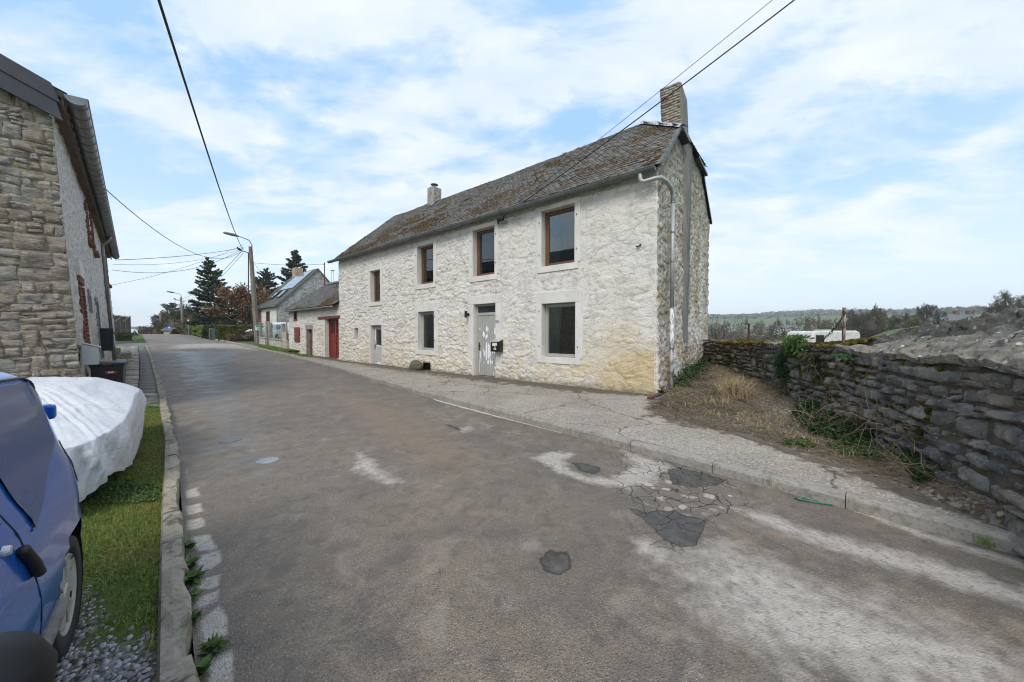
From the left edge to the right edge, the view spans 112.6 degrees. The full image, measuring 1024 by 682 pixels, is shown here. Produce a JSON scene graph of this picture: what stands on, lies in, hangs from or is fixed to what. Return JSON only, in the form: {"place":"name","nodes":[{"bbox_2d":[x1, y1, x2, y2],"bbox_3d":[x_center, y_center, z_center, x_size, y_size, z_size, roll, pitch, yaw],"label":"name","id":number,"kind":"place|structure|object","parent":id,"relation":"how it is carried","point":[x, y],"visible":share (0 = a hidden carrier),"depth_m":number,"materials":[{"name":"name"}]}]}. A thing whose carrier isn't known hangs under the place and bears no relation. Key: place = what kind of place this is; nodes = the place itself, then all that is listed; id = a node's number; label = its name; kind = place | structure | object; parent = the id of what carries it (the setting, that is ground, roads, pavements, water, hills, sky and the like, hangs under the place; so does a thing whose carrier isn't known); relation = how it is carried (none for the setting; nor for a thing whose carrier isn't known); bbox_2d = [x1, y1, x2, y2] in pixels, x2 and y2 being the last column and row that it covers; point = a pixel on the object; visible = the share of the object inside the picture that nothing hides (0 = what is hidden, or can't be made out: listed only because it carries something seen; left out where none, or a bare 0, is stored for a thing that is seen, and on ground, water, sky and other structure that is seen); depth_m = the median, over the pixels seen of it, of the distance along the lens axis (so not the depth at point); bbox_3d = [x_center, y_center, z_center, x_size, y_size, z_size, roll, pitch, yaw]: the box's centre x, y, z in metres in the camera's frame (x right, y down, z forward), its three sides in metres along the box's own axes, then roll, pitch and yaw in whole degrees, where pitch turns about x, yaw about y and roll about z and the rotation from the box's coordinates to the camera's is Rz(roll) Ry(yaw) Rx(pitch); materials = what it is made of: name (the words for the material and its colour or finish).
{"place":"outdoors","nodes":[
{"label":"outdoors","id":0,"kind":"place"},
{"bbox_2d":[55,386,186,681],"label":"verge","id":1,"kind":"structure","parent":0,"point":[109,603],"depth_m":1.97,"materials":[{"name":"plant"}]},
{"bbox_2d":[0,371,82,681],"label":"parked car","id":2,"kind":"object","parent":1,"relation":"on","point":[41,567],"visible":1,"depth_m":1.33,"materials":[{"name":"blue paint"}]},
{"bbox_2d":[27,377,146,501],"bbox_3d":[-5.164,0.924,3.509,1.838,1.049,3.680,-1,2,-44],"label":"covered car","id":3,"kind":"object","parent":1,"relation":"on","point":[97,423],"visible":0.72,"depth_m":3.34,"materials":[{"name":"fabric"}]},
{"bbox_2d":[55,521,153,681],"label":"gravel","id":4,"kind":"structure","parent":1,"relation":"on","point":[64,666],"depth_m":1.58,"materials":[{"name":"gravel"}]},
{"bbox_2d":[93,480,162,506],"bbox_3d":[-3.576,1.425,3.205,0.904,0.070,0.387,1,1,29],"label":"clover","id":5,"kind":"object","parent":1,"relation":"on","point":[101,496],"visible":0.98,"depth_m":3.18,"materials":[{"name":"plant"}]},
{"bbox_2d":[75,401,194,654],"bbox_3d":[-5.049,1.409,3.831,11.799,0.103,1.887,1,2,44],"label":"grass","id":6,"kind":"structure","parent":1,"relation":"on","point":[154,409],"depth_m":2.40,"materials":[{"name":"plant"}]},
{"bbox_2d":[116,346,159,405],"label":"path","id":7,"kind":"structure","parent":0,"point":[146,383],"depth_m":12.24,"materials":[{"name":"concrete"}]},
{"bbox_2d":[88,360,127,383],"bbox_3d":[-8.520,0.874,7.226,0.500,0.904,0.621,-1,2,-44],"label":"wheelie bin","id":8,"kind":"object","parent":7,"relation":"on","point":[115,371],"visible":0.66,"depth_m":7.07,"materials":[{"name":"plastic"}]},
{"bbox_2d":[191,334,293,350],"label":"verge","id":9,"kind":"structure","parent":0,"point":[260,345],"depth_m":23.53,"materials":[{"name":"green plant"}]},
{"bbox_2d":[185,324,224,336],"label":"hedge","id":10,"kind":"object","parent":9,"relation":"on","point":[198,328],"visible":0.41,"depth_m":41.57,"materials":[{"name":"green plant"}]},
{"bbox_2d":[224,329,252,341],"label":"shrub","id":11,"kind":"object","parent":9,"relation":"on","point":[241,335],"visible":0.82,"depth_m":27.54,"materials":[{"name":"plant"}]},
{"bbox_2d":[217,325,262,340],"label":"hedge","id":12,"kind":"object","parent":9,"relation":"on","point":[223,330],"visible":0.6,"depth_m":28.94,"materials":[{"name":"plant"}]},
{"bbox_2d":[0,0,1023,326],"label":"sky","id":13,"kind":"structure","parent":0,"point":[861,154],"materials":[{"name":"blue"}]},
{"bbox_2d":[130,313,992,663],"bbox_3d":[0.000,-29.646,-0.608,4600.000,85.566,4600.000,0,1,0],"label":"ground","id":14,"kind":"structure","parent":0,"point":[760,319],"depth_m":530.71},
{"bbox_2d":[0,53,119,377],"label":"street house","id":15,"kind":"structure","parent":14,"relation":"on","point":[58,244],"depth_m":5.82,"materials":[{"name":"grey stone"}]},
{"bbox_2d":[76,275,90,343],"bbox_3d":[-9.287,-0.542,7.277,1.040,1.620,0.260,1,5,42],"label":"window","id":16,"kind":"structure","parent":15,"relation":"in","point":[82,302],"depth_m":7.37,"materials":[{"name":"brown wood"}]},
{"bbox_2d":[83,200,95,248],"bbox_3d":[-12.303,-3.358,9.811,0.750,1.230,0.340,1,5,42],"label":"window","id":17,"kind":"structure","parent":15,"relation":"in","point":[91,244],"depth_m":9.71,"materials":[{"name":"brown wood"}]},
{"bbox_2d":[81,342,100,364],"bbox_3d":[-7.971,0.234,6.474,0.300,0.420,0.230,1,2,42],"label":"wall mailbox","id":18,"kind":"object","parent":15,"relation":"attached to","point":[89,354],"depth_m":6.37,"materials":[{"name":"metal"}]},
{"bbox_2d":[88,208,99,257],"bbox_3d":[-13.532,-3.445,10.918,1.020,1.400,0.340,1,5,42],"label":"window","id":19,"kind":"structure","parent":15,"relation":"in","point":[96,253],"depth_m":10.74,"materials":[{"name":"brown wood"}]},
{"bbox_2d":[94,296,103,359],"bbox_3d":[-12.444,-0.382,10.163,1.030,1.860,0.230,1,5,42],"label":"door","id":20,"kind":"structure","parent":15,"relation":"in","point":[101,352],"depth_m":9.95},
{"bbox_2d":[100,328,113,350],"bbox_3d":[-12.610,-0.049,10.633,0.320,0.700,0.260,1,2,42],"label":"wall box","id":21,"kind":"object","parent":15,"relation":"attached to","point":[107,338],"visible":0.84,"depth_m":10.53,"materials":[{"name":"black metal"}]},
{"bbox_2d":[105,189,242,258],"bbox_3d":[-15.318,-5.281,16.876,0.021,2.522,18.557,-1,1,-28],"label":"power cable","id":22,"kind":"object","parent":15,"relation":"attached to","point":[157,231],"visible":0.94,"depth_m":12.23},
{"bbox_2d":[115,348,130,358],"bbox_3d":[-19.577,0.686,17.083,1.400,0.700,0.700,1,2,42],"label":"doorstep","id":23,"kind":"object","parent":14,"relation":"on","point":[120,354],"visible":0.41,"depth_m":16.66,"materials":[{"name":"stone"}]},
{"bbox_2d":[115,332,132,340],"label":"hedge","id":24,"kind":"object","parent":14,"relation":"on","point":[122,336],"visible":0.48,"depth_m":26.80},
{"bbox_2d":[137,326,157,333],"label":"bush","id":25,"kind":"object","parent":14,"relation":"on","point":[147,330],"visible":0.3,"depth_m":64.58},
{"bbox_2d":[151,303,179,325],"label":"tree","id":26,"kind":"object","parent":14,"relation":"on","point":[170,307],"visible":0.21,"depth_m":77.33,"materials":[{"name":"green plant"}]},
{"bbox_2d":[156,311,178,333],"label":"bush","id":27,"kind":"object","parent":14,"relation":"on","point":[171,321],"visible":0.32,"depth_m":59.02,"materials":[{"name":"plant"}]},
{"bbox_2d":[145,345,199,681],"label":"kerb","id":28,"kind":"structure","parent":14,"relation":"on","point":[175,661],"depth_m":2.03,"materials":[{"name":"concrete"}]},
{"bbox_2d":[181,257,246,331],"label":"conifer","id":29,"kind":"object","parent":14,"relation":"on","point":[209,274],"visible":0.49,"depth_m":43.24,"materials":[{"name":"green plant"}]},
{"bbox_2d":[201,316,236,338],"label":"round bush","id":30,"kind":"object","parent":14,"relation":"on","point":[219,320],"visible":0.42,"depth_m":34.30,"materials":[{"name":"plant"}]},
{"bbox_2d":[198,282,278,324],"bbox_3d":[-30.930,-3.610,39.864,7.864,6.975,5.448,-1,1,-29],"label":"tree","id":31,"kind":"object","parent":14,"relation":"on","point":[236,297],"visible":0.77,"depth_m":39.06,"materials":[{"name":"brown plant"}]},
{"bbox_2d":[223,232,258,342],"bbox_3d":[-19.680,-3.677,25.039,2.203,8.342,0.692,0,1,-15],"label":"utility pole","id":32,"kind":"object","parent":14,"relation":"on","point":[255,327],"visible":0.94,"depth_m":25.27,"materials":[{"name":"grey concrete"}]},
{"bbox_2d":[157,0,242,248],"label":"power cable","id":33,"kind":"object","parent":32,"relation":"attached to","point":[171,40],"visible":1,"depth_m":5.20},
{"bbox_2d":[237,267,279,309],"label":"conifer","id":34,"kind":"object","parent":14,"relation":"on","point":[266,278],"visible":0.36,"depth_m":57.38,"materials":[{"name":"green plant"}]},
{"bbox_2d":[258,321,288,351],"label":"garden wall","id":35,"kind":"structure","parent":14,"relation":"on","point":[269,339],"depth_m":23.57,"materials":[{"name":"concrete"}]},
{"bbox_2d":[272,323,288,338],"bbox_3d":[-19.667,-0.700,29.370,4.375,1.669,2.000,1,1,38],"label":"van","id":36,"kind":"object","parent":14,"relation":"on","point":[276,329],"visible":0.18,"depth_m":28.00,"materials":[{"name":"paint"}]},
{"bbox_2d":[257,267,329,326],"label":"stone house","id":37,"kind":"structure","parent":14,"relation":"on","point":[298,285],"depth_m":38.19,"materials":[{"name":"stone"}]},
{"bbox_2d":[278,250,308,283],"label":"conifer","id":38,"kind":"object","parent":14,"relation":"on","point":[296,260],"visible":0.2,"depth_m":61.05,"materials":[{"name":"green plant"}]},
{"bbox_2d":[279,281,339,358],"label":"outbuilding","id":39,"kind":"structure","parent":14,"relation":"on","point":[313,317],"depth_m":19.53,"materials":[{"name":"grey stone"}]},
{"bbox_2d":[330,321,335,357],"bbox_3d":[-9.650,-0.103,18.446,0.685,1.990,0.060,1,1,38],"label":"garage door","id":40,"kind":"structure","parent":39,"relation":"in","point":[332,323],"depth_m":18.47,"materials":[{"name":"red paint"}]},
{"bbox_2d":[327,81,711,394],"bbox_3d":[-0.764,-3.444,15.268,16.281,9.560,7.417,1,1,38],"label":"farmhouse","id":41,"kind":"object","parent":14,"relation":"on","point":[591,270],"visible":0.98,"depth_m":10.17,"materials":[{"name":"white stone"}]},
{"bbox_2d":[374,271,379,301],"bbox_3d":[-5.976,-2.450,15.412,0.796,1.390,0.060,1,1,38],"label":"window","id":42,"kind":"structure","parent":41,"relation":"in","point":[376,274],"depth_m":15.56,"materials":[{"name":"brown wood"}]},
{"bbox_2d":[374,326,381,364],"bbox_3d":[-5.980,0.200,15.414,0.904,1.792,0.089,1,1,38],"label":"door","id":43,"kind":"structure","parent":41,"relation":"in","point":[377,329],"depth_m":15.52,"materials":[{"name":"grey paint"}]},
{"bbox_2d":[421,245,432,283],"bbox_3d":[-3.179,-2.919,13.184,0.956,1.460,0.060,1,1,38],"label":"window","id":44,"kind":"structure","parent":41,"relation":"in","point":[426,252],"depth_m":13.30,"materials":[{"name":"brown wood"}]},
{"bbox_2d":[422,312,433,349],"bbox_3d":[-3.163,-0.384,13.223,0.956,1.470,0.060,1,1,38],"label":"window","id":45,"kind":"structure","parent":41,"relation":"in","point":[427,317],"depth_m":13.33,"materials":[{"name":"white paint"}]},
{"bbox_2d":[477,228,493,275],"bbox_3d":[-0.801,-2.910,11.298,0.946,1.520,0.060,1,1,38],"label":"window","id":46,"kind":"structure","parent":41,"relation":"in","point":[485,239],"depth_m":11.37,"materials":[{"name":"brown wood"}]},
{"bbox_2d":[477,304,494,375],"bbox_3d":[-0.809,-0.016,11.291,0.960,2.390,0.114,1,1,38],"label":"door","id":47,"kind":"structure","parent":41,"relation":"in","point":[485,324],"depth_m":11.35,"materials":[{"name":"grey paint"}]},
{"bbox_2d":[490,339,502,351],"bbox_3d":[-0.484,0.132,10.656,0.350,0.399,0.240,1,1,38],"label":"letter box","id":48,"kind":"object","parent":41,"relation":"attached to","point":[496,345],"visible":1,"depth_m":10.60,"materials":[{"name":"black metal"}]},
{"bbox_2d":[545,206,574,265],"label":"window","id":49,"kind":"structure","parent":41,"relation":"in","point":[560,224],"depth_m":9.92,"materials":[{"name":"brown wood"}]},
{"bbox_2d":[546,303,574,357],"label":"window","id":50,"kind":"structure","parent":41,"relation":"in","point":[560,318],"depth_m":10.55,"materials":[{"name":"white paint"}]},
{"bbox_2d":[516,0,771,203],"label":"power cable","id":51,"kind":"object","parent":41,"relation":"attached to","point":[655,94],"visible":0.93,"depth_m":7.40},
{"bbox_2d":[503,0,794,216],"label":"power cable","id":52,"kind":"object","parent":41,"relation":"attached to","point":[667,96],"visible":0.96,"depth_m":7.18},
{"bbox_2d":[215,339,1023,556],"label":"kerb","id":53,"kind":"structure","parent":14,"relation":"on","point":[957,528],"depth_m":3.44,"materials":[{"name":"concrete"}]},
{"bbox_2d":[709,320,732,338],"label":"bush","id":54,"kind":"object","parent":14,"relation":"on","point":[721,332],"visible":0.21,"depth_m":167.90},
{"bbox_2d":[723,317,747,339],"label":"bush","id":55,"kind":"object","parent":14,"relation":"on","point":[730,334],"visible":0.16,"depth_m":148.13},
{"bbox_2d":[733,319,773,339],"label":"bush","id":56,"kind":"object","parent":14,"relation":"on","point":[753,337],"visible":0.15,"depth_m":109.30,"materials":[{"name":"plant"}]},
{"bbox_2d":[750,320,764,336],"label":"tree","id":57,"kind":"object","parent":14,"relation":"on","point":[758,324],"visible":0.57,"depth_m":228.63,"materials":[{"name":"grey plant"}]},
{"bbox_2d":[757,326,780,340],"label":"bush","id":58,"kind":"object","parent":14,"relation":"on","point":[766,337],"visible":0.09,"depth_m":98.35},
{"bbox_2d":[767,317,785,340],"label":"bush","id":59,"kind":"object","parent":14,"relation":"on","point":[778,329],"visible":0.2,"depth_m":104.52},
{"bbox_2d":[765,323,800,334],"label":"house","id":60,"kind":"structure","parent":14,"relation":"on","point":[786,327],"depth_m":207.19,"materials":[{"name":"brick"}]},
{"bbox_2d":[801,316,832,330],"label":"bush","id":61,"kind":"object","parent":14,"relation":"on","point":[815,324],"visible":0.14,"depth_m":125.31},
{"bbox_2d":[787,330,859,342],"bbox_3d":[24.564,0.368,26.994,5.040,2.520,2.020,0,1,-14],"label":"caravan","id":62,"kind":"object","parent":14,"relation":"on","point":[817,335],"visible":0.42,"depth_m":25.97,"materials":[{"name":"white paint"}]},
{"bbox_2d":[818,317,839,330],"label":"bush","id":63,"kind":"object","parent":14,"relation":"on","point":[829,323],"visible":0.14,"depth_m":110.03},
{"bbox_2d":[846,307,874,330],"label":"tree","id":64,"kind":"object","parent":14,"relation":"on","point":[853,318],"visible":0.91,"depth_m":90.89,"materials":[{"name":"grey plant"}]},
{"bbox_2d":[708,305,1018,330],"bbox_3d":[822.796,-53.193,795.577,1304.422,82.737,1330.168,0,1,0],"label":"wood","id":65,"kind":"object","parent":14,"relation":"on","point":[833,312],"visible":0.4,"depth_m":637.27,"materials":[{"name":"plant"}]},
{"bbox_2d":[858,304,888,337],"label":"tree","id":66,"kind":"object","parent":14,"relation":"on","point":[873,325],"visible":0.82,"depth_m":86.92,"materials":[{"name":"plant"}]},
{"bbox_2d":[888,314,904,330],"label":"bush","id":67,"kind":"object","parent":14,"relation":"on","point":[896,323],"visible":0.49,"depth_m":104.72,"materials":[{"name":"plant"}]},
{"bbox_2d":[902,315,923,327],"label":"bush","id":68,"kind":"object","parent":14,"relation":"on","point":[913,321],"visible":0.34,"depth_m":91.61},
{"bbox_2d":[913,303,941,322],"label":"tree","id":69,"kind":"object","parent":14,"relation":"on","point":[921,312],"visible":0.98,"depth_m":93.96,"materials":[{"name":"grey plant"}]},
{"bbox_2d":[929,309,948,321],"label":"tree","id":70,"kind":"object","parent":14,"relation":"on","point":[937,316],"visible":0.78,"depth_m":99.57,"materials":[{"name":"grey plant"}]},
{"bbox_2d":[906,311,975,323],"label":"house","id":71,"kind":"structure","parent":14,"relation":"on","point":[955,315],"depth_m":106.62,"materials":[{"name":"grey brick"}]},
{"bbox_2d":[980,300,1016,313],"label":"tree","id":72,"kind":"object","parent":14,"relation":"on","point":[989,310],"visible":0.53,"depth_m":75.61,"materials":[{"name":"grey plant"}]},
{"bbox_2d":[992,289,1023,311],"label":"tree","id":73,"kind":"object","parent":14,"relation":"on","point":[1009,299],"visible":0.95,"depth_m":70.55,"materials":[{"name":"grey plant"}]},
{"bbox_3d":[-31.447,0.054,27.095,0.240,1.280,7.401,-1,1,-36],"label":"low wall","id":74,"kind":"object","parent":14,"relation":"on","visible":0},
{"bbox_2d":[113,314,130,332],"bbox_3d":[-31.553,-1.184,27.240,0.094,1.950,6.871,-1,1,-36],"label":"screen fence","id":75,"kind":"object","parent":74,"relation":"on","point":[124,322],"visible":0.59,"depth_m":28.36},
{"bbox_2d":[142,334,1023,681],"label":"road","id":76,"kind":"structure","parent":0,"point":[362,530],"depth_m":2.34,"materials":[{"name":"asphalt"}]},
{"bbox_2d":[184,554,201,568],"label":"kerb weed","id":77,"kind":"object","parent":76,"relation":"on","point":[190,561],"visible":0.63,"depth_m":2.27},
{"bbox_2d":[185,564,208,587],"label":"kerb weed","id":78,"kind":"object","parent":76,"relation":"on","point":[192,577],"visible":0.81,"depth_m":2.14,"materials":[{"name":"plant"}]},
{"bbox_2d":[189,584,206,600],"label":"kerb weed","id":79,"kind":"object","parent":76,"relation":"on","point":[195,592],"visible":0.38,"depth_m":2.00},
{"bbox_2d":[195,653,215,677],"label":"kerb weed","id":80,"kind":"object","parent":76,"relation":"on","point":[203,665],"visible":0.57,"depth_m":1.56,"materials":[{"name":"plant"}]},
{"bbox_2d":[194,631,229,656],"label":"kerb weed","id":81,"kind":"object","parent":76,"relation":"on","point":[214,645],"visible":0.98,"depth_m":1.66,"materials":[{"name":"plant"}]},
{"bbox_2d":[256,457,278,463],"bbox_3d":[-2.996,1.476,4.186,0.240,0.036,0.240,0,1,0],"label":"valve cover","id":82,"kind":"object","parent":76,"relation":"on","point":[267,460],"visible":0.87,"depth_m":4.17,"materials":[{"name":"metal"}]},
{"bbox_2d":[973,531,1020,552],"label":"kerb grass","id":83,"kind":"structure","parent":76,"relation":"on","point":[986,541],"depth_m":2.45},
{"bbox_2d":[242,343,987,524],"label":"pavement","id":84,"kind":"structure","parent":0,"point":[624,414],"depth_m":5.48,"materials":[{"name":"concrete"}]},
{"bbox_2d":[258,345,311,356],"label":"verge tufts","id":85,"kind":"object","parent":84,"relation":"on","point":[294,353],"visible":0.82,"depth_m":19.21,"materials":[{"name":"green plant"}]},
{"bbox_2d":[408,360,422,370],"bbox_3d":[-3.699,1.006,13.067,0.764,0.558,0.421,-14,-8,38],"label":"boulder","id":86,"kind":"object","parent":84,"relation":"on","point":[416,365],"visible":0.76,"depth_m":12.86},
{"bbox_2d":[653,365,1006,529],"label":"yard","id":87,"kind":"structure","parent":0,"point":[992,518],"depth_m":3.59,"materials":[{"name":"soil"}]},
{"bbox_2d":[673,355,721,387],"bbox_3d":[5.901,0.812,10.399,0.911,0.718,5.247,1,1,38],"label":"ground ivy","id":88,"kind":"object","parent":87,"relation":"on","point":[696,366],"visible":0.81,"depth_m":9.78,"materials":[{"name":"plant"}]},
{"bbox_2d":[650,372,768,417],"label":"dead twigs","id":89,"kind":"object","parent":87,"relation":"on","point":[690,395],"visible":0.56,"depth_m":6.93,"materials":[{"name":"plant"}]},
{"bbox_2d":[671,361,797,410],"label":"dry stems","id":90,"kind":"object","parent":87,"relation":"on","point":[746,400],"visible":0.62,"depth_m":7.66,"materials":[{"name":"plant"}]},
{"bbox_2d":[692,370,786,406],"bbox_3d":[4.799,0.924,7.161,2.918,0.582,3.409,0,1,0],"label":"straw tuft","id":91,"kind":"object","parent":87,"relation":"on","point":[728,388],"visible":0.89,"depth_m":7.27,"materials":[{"name":"plant"}]},
{"bbox_2d":[748,371,788,396],"bbox_3d":[5.516,1.012,7.260,1.046,0.835,1.159,0,1,0],"label":"bramble","id":92,"kind":"object","parent":87,"relation":"on","point":[776,387],"visible":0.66,"depth_m":7.31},
{"bbox_2d":[653,366,936,471],"bbox_3d":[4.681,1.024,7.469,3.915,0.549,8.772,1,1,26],"label":"dry grass","id":93,"kind":"structure","parent":87,"relation":"on","point":[758,414],"depth_m":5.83,"materials":[{"name":"plant"}]},
{"bbox_2d":[779,433,817,449],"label":"weeds","id":94,"kind":"object","parent":87,"relation":"on","point":[805,444],"visible":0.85,"depth_m":4.39,"materials":[{"name":"plant"}]},
{"bbox_2d":[648,365,1003,515],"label":"fallen leaves","id":95,"kind":"object","parent":87,"relation":"on","point":[978,495],"visible":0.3,"depth_m":3.76,"materials":[{"name":"brown plant"}]},
{"bbox_2d":[782,365,872,441],"bbox_3d":[4.422,0.983,4.889,0.952,1.387,1.165,1,1,26],"label":"bramble","id":96,"kind":"object","parent":87,"relation":"on","point":[829,419],"visible":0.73,"depth_m":4.82,"materials":[{"name":"plant"}]},
{"bbox_2d":[640,393,1021,520],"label":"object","id":97,"kind":"object","parent":87,"relation":"on","point":[821,451],"visible":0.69,"depth_m":4.85,"materials":[{"name":"soil"}]},
{"bbox_2d":[792,399,875,445],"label":"nettles","id":98,"kind":"object","parent":87,"relation":"on","point":[832,432],"visible":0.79,"depth_m":4.79,"materials":[{"name":"plant"}]},
{"bbox_2d":[803,361,872,432],"bbox_3d":[4.639,0.912,4.861,0.802,1.145,1.032,-1,1,-33],"label":"bramble","id":99,"kind":"object","parent":87,"relation":"on","point":[845,406],"visible":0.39,"depth_m":4.81,"materials":[{"name":"plant"}]},
{"bbox_2d":[826,435,895,459],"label":"weeds","id":100,"kind":"object","parent":87,"relation":"on","point":[864,451],"visible":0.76,"depth_m":4.11,"materials":[{"name":"plant"}]},
{"bbox_2d":[703,308,1023,556],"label":"stone wall","id":101,"kind":"structure","parent":87,"relation":"on","point":[961,381],"depth_m":3.40,"materials":[{"name":"stone"}]},
{"bbox_2d":[766,350,790,379],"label":"wall fern","id":102,"kind":"object","parent":101,"relation":"attached to","point":[781,370],"depth_m":7.27,"materials":[{"name":"plant"}]},
{"bbox_2d":[777,334,814,358],"bbox_3d":[5.519,0.090,6.772,0.339,0.512,1.424,0,1,19],"label":"wall fern","id":103,"kind":"object","parent":101,"relation":"attached to","point":[792,345],"depth_m":6.60,"materials":[{"name":"plant"}]},
{"bbox_2d":[796,351,824,376],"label":"wall fern","id":104,"kind":"object","parent":101,"relation":"attached to","point":[812,358],"depth_m":5.97,"materials":[{"name":"plant"}]},
{"bbox_2d":[829,353,855,360],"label":"wall fern","id":105,"kind":"object","parent":101,"relation":"attached to","point":[843,357],"depth_m":4.92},
{"bbox_2d":[842,307,845,341],"bbox_3d":[5.491,-0.210,5.654,0.048,0.687,0.038,0,1,-20],"label":"rusty post","id":106,"kind":"object","parent":101,"relation":"on","point":[843,325],"visible":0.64,"depth_m":5.64,"materials":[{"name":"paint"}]},
{"bbox_2d":[821,387,930,458],"bbox_3d":[4.256,0.977,3.804,0.999,0.847,0.896,0,1,-21],"label":"bramble","id":107,"kind":"object","parent":87,"relation":"on","point":[900,438],"visible":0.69,"depth_m":3.89,"materials":[{"name":"plant"}]},
{"bbox_2d":[896,447,943,485],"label":"nettles","id":108,"kind":"object","parent":87,"relation":"on","point":[918,474],"visible":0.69,"depth_m":3.38,"materials":[{"name":"plant"}]},
{"bbox_2d":[862,422,994,484],"bbox_3d":[3.838,1.174,3.260,0.590,1.084,1.310,0,1,22],"label":"bramble","id":109,"kind":"object","parent":87,"relation":"on","point":[925,472],"visible":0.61,"depth_m":3.22,"materials":[{"name":"plant"}]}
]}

